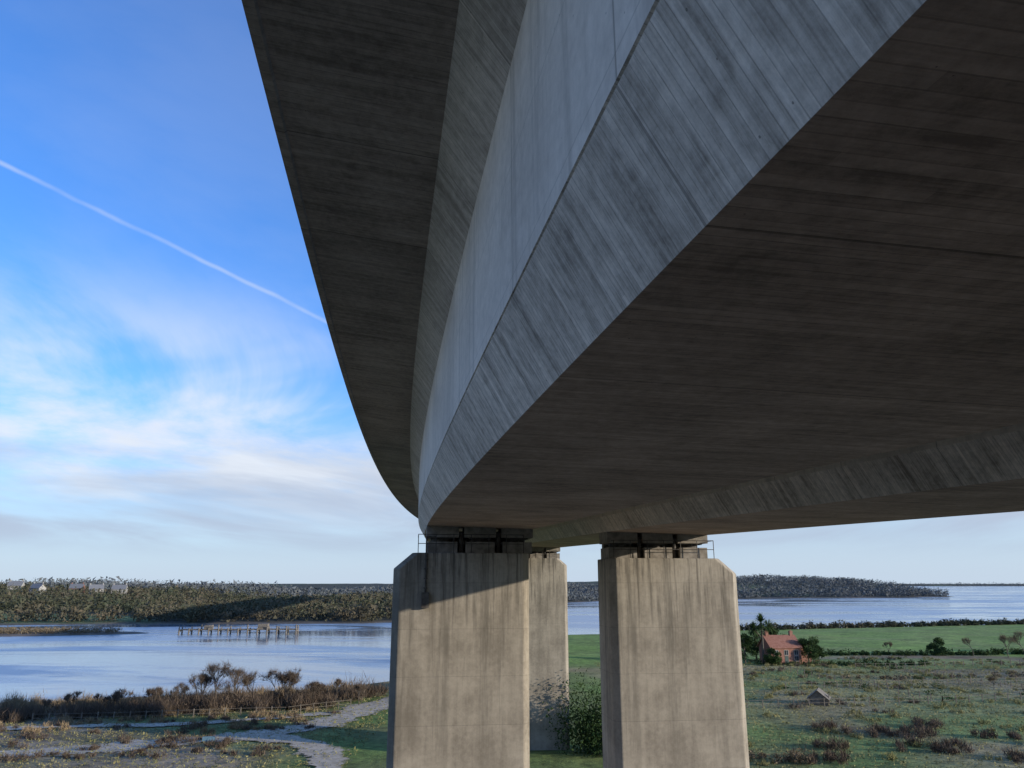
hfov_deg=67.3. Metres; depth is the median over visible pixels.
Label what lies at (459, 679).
bridge pier
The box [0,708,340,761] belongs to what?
bramble patch
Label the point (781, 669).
scrub thicket
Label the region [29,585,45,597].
walls
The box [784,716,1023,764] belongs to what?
bramble patch
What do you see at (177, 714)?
post and rail fence
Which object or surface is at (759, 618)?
palm tree
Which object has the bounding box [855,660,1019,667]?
post and rail fence
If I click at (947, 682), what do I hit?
post and rail fence
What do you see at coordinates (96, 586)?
roof
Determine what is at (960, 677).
post and rail fence
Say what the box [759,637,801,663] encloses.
walls
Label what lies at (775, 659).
evergreen tree
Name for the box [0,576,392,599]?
distant woodland
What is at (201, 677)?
bare shrub
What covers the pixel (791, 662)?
garden shrubs
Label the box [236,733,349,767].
gravel path
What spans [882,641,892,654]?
bare tree
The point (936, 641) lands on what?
evergreen tree
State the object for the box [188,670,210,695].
bare shrub
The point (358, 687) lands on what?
bare shrub
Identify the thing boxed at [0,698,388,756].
gravel path
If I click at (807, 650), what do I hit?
evergreen tree
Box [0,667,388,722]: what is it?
scrub thicket
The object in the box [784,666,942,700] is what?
post and rail fence
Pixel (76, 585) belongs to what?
roof
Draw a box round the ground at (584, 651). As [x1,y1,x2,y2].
[0,580,1023,767]
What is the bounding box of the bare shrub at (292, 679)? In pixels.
[275,666,302,708]
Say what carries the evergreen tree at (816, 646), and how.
on the ground at (584, 651)
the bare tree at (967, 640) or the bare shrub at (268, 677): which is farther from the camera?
the bare tree at (967, 640)
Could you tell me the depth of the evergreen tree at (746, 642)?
188.17 m
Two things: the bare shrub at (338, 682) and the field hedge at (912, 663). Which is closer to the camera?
the bare shrub at (338, 682)
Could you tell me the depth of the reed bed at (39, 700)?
125.97 m
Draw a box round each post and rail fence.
[31,699,350,721]
[745,692,1023,707]
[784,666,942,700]
[785,677,1020,688]
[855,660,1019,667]
[889,664,1022,688]
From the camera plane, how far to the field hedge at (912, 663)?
186.26 m
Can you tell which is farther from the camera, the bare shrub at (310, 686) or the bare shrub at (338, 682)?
the bare shrub at (338, 682)
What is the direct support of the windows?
attached to the walls at (791, 655)
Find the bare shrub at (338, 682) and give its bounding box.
[333,677,344,704]
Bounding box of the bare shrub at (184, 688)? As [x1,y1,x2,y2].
[170,681,190,704]
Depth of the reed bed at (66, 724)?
110.66 m
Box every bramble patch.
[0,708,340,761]
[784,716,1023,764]
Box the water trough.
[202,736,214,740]
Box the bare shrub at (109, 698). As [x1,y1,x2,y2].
[106,695,117,708]
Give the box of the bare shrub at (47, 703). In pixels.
[41,699,53,719]
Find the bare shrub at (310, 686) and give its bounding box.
[304,679,322,706]
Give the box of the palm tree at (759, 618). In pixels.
[747,613,775,664]
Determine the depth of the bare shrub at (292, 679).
123.64 m
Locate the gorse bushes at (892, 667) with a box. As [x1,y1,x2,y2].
[771,657,1023,700]
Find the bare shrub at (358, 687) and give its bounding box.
[354,682,364,704]
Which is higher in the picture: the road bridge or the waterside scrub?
the road bridge
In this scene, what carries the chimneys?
on the roof at (780, 641)
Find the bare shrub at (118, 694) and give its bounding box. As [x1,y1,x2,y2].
[111,688,134,711]
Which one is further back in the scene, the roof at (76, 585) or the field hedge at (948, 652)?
the roof at (76, 585)
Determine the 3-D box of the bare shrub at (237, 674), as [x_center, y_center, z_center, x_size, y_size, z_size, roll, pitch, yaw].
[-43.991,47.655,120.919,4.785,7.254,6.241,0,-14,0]
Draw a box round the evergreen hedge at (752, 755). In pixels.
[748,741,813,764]
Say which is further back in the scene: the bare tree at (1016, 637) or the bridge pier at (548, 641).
the bare tree at (1016, 637)
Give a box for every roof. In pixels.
[7,581,24,585]
[30,583,46,587]
[69,584,84,587]
[89,584,104,588]
[111,585,127,589]
[757,635,802,648]
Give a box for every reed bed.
[0,625,123,633]
[0,680,354,711]
[0,705,321,734]
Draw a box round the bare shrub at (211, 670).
[200,658,232,698]
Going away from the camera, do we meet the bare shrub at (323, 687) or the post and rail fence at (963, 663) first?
the bare shrub at (323, 687)
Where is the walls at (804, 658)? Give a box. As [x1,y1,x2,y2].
[801,649,811,662]
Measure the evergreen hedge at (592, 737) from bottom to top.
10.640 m
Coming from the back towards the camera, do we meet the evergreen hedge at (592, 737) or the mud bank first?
the mud bank
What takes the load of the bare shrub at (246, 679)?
on the ground at (584, 651)
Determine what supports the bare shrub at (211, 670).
on the ground at (584, 651)
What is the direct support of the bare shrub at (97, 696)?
on the ground at (584, 651)
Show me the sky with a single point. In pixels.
(175, 403)
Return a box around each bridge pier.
[386,526,532,767]
[529,547,569,749]
[598,532,749,767]
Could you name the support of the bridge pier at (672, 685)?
on the ground at (584, 651)
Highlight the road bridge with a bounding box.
[242,0,1023,546]
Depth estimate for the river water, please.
267.39 m
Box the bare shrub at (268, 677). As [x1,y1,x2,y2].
[257,667,285,691]
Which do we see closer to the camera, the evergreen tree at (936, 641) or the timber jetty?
the evergreen tree at (936, 641)
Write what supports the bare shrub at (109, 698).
on the ground at (584, 651)
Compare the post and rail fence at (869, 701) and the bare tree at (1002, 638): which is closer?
the post and rail fence at (869, 701)
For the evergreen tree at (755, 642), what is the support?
on the ground at (584, 651)
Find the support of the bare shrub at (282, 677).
on the ground at (584, 651)
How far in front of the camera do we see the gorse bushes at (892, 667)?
145.55 m
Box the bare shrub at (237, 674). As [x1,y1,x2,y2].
[215,665,250,701]
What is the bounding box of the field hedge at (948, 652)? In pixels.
[821,647,1023,655]
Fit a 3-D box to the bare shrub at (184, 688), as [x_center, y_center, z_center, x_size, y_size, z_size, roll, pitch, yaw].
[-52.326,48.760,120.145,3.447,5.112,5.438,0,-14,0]
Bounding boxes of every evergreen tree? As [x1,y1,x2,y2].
[740,633,757,663]
[747,626,763,658]
[763,647,782,664]
[766,626,783,634]
[797,636,818,662]
[810,636,824,662]
[926,637,946,651]
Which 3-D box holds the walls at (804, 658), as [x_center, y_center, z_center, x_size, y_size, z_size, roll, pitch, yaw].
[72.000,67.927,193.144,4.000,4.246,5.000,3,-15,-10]
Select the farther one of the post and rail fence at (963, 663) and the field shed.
the post and rail fence at (963, 663)
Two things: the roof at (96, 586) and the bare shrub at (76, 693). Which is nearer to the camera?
the bare shrub at (76, 693)
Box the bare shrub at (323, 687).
[316,682,326,696]
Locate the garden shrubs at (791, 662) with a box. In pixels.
[754,656,834,665]
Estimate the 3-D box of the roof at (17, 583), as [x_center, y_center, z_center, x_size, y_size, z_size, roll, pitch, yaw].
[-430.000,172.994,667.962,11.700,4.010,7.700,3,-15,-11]
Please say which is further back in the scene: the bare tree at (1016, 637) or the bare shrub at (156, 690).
the bare tree at (1016, 637)
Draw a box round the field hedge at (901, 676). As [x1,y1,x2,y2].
[797,671,1023,678]
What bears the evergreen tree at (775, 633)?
on the ground at (584, 651)
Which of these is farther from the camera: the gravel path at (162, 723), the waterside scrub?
the waterside scrub
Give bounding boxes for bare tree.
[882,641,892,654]
[961,636,973,655]
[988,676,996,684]
[998,634,1014,656]
[1012,628,1023,654]
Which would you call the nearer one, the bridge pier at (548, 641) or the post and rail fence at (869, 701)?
the bridge pier at (548, 641)
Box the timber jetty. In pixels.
[178,623,298,634]
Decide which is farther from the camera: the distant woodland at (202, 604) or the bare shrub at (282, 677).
the distant woodland at (202, 604)
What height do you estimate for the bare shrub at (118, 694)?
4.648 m
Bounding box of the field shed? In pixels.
[806,687,830,705]
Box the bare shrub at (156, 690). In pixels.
[143,685,165,703]
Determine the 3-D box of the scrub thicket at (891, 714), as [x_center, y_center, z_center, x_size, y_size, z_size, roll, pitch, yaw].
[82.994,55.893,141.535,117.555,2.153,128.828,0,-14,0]
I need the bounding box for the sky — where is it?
[0,0,1023,583]
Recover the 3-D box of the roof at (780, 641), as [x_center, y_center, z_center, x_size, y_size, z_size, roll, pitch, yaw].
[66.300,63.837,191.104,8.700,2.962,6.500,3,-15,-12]
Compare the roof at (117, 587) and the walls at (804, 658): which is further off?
the roof at (117, 587)
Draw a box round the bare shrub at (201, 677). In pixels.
[192,672,217,696]
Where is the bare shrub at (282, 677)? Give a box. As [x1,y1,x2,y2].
[276,670,300,708]
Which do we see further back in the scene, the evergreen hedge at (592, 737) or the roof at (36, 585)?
the roof at (36, 585)
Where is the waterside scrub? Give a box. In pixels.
[739,617,1023,629]
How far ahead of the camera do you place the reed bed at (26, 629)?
325.87 m
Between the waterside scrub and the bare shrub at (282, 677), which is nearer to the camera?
the bare shrub at (282, 677)
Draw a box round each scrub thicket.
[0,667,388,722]
[747,656,1023,765]
[749,655,1023,739]
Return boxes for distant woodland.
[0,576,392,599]
[0,582,392,622]
[567,573,948,600]
[880,582,1023,585]
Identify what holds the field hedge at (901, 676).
on the ground at (584, 651)
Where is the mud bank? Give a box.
[0,631,146,635]
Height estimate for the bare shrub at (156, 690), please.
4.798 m
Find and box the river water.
[0,586,1023,701]
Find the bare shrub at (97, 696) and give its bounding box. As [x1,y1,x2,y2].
[93,693,107,702]
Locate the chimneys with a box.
[764,629,792,635]
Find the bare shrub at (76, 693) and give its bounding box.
[62,691,81,709]
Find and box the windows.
[776,650,798,660]
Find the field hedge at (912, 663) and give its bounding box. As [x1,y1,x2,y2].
[812,658,931,666]
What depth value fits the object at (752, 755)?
85.27 m
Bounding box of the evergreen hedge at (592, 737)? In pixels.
[542,666,602,757]
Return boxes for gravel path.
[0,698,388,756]
[1,710,351,729]
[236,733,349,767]
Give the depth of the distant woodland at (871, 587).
1228.95 m
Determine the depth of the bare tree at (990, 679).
141.18 m
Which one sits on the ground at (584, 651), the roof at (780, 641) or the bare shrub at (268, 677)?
the bare shrub at (268, 677)
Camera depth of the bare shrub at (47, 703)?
114.76 m
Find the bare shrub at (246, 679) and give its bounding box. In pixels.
[237,670,261,699]

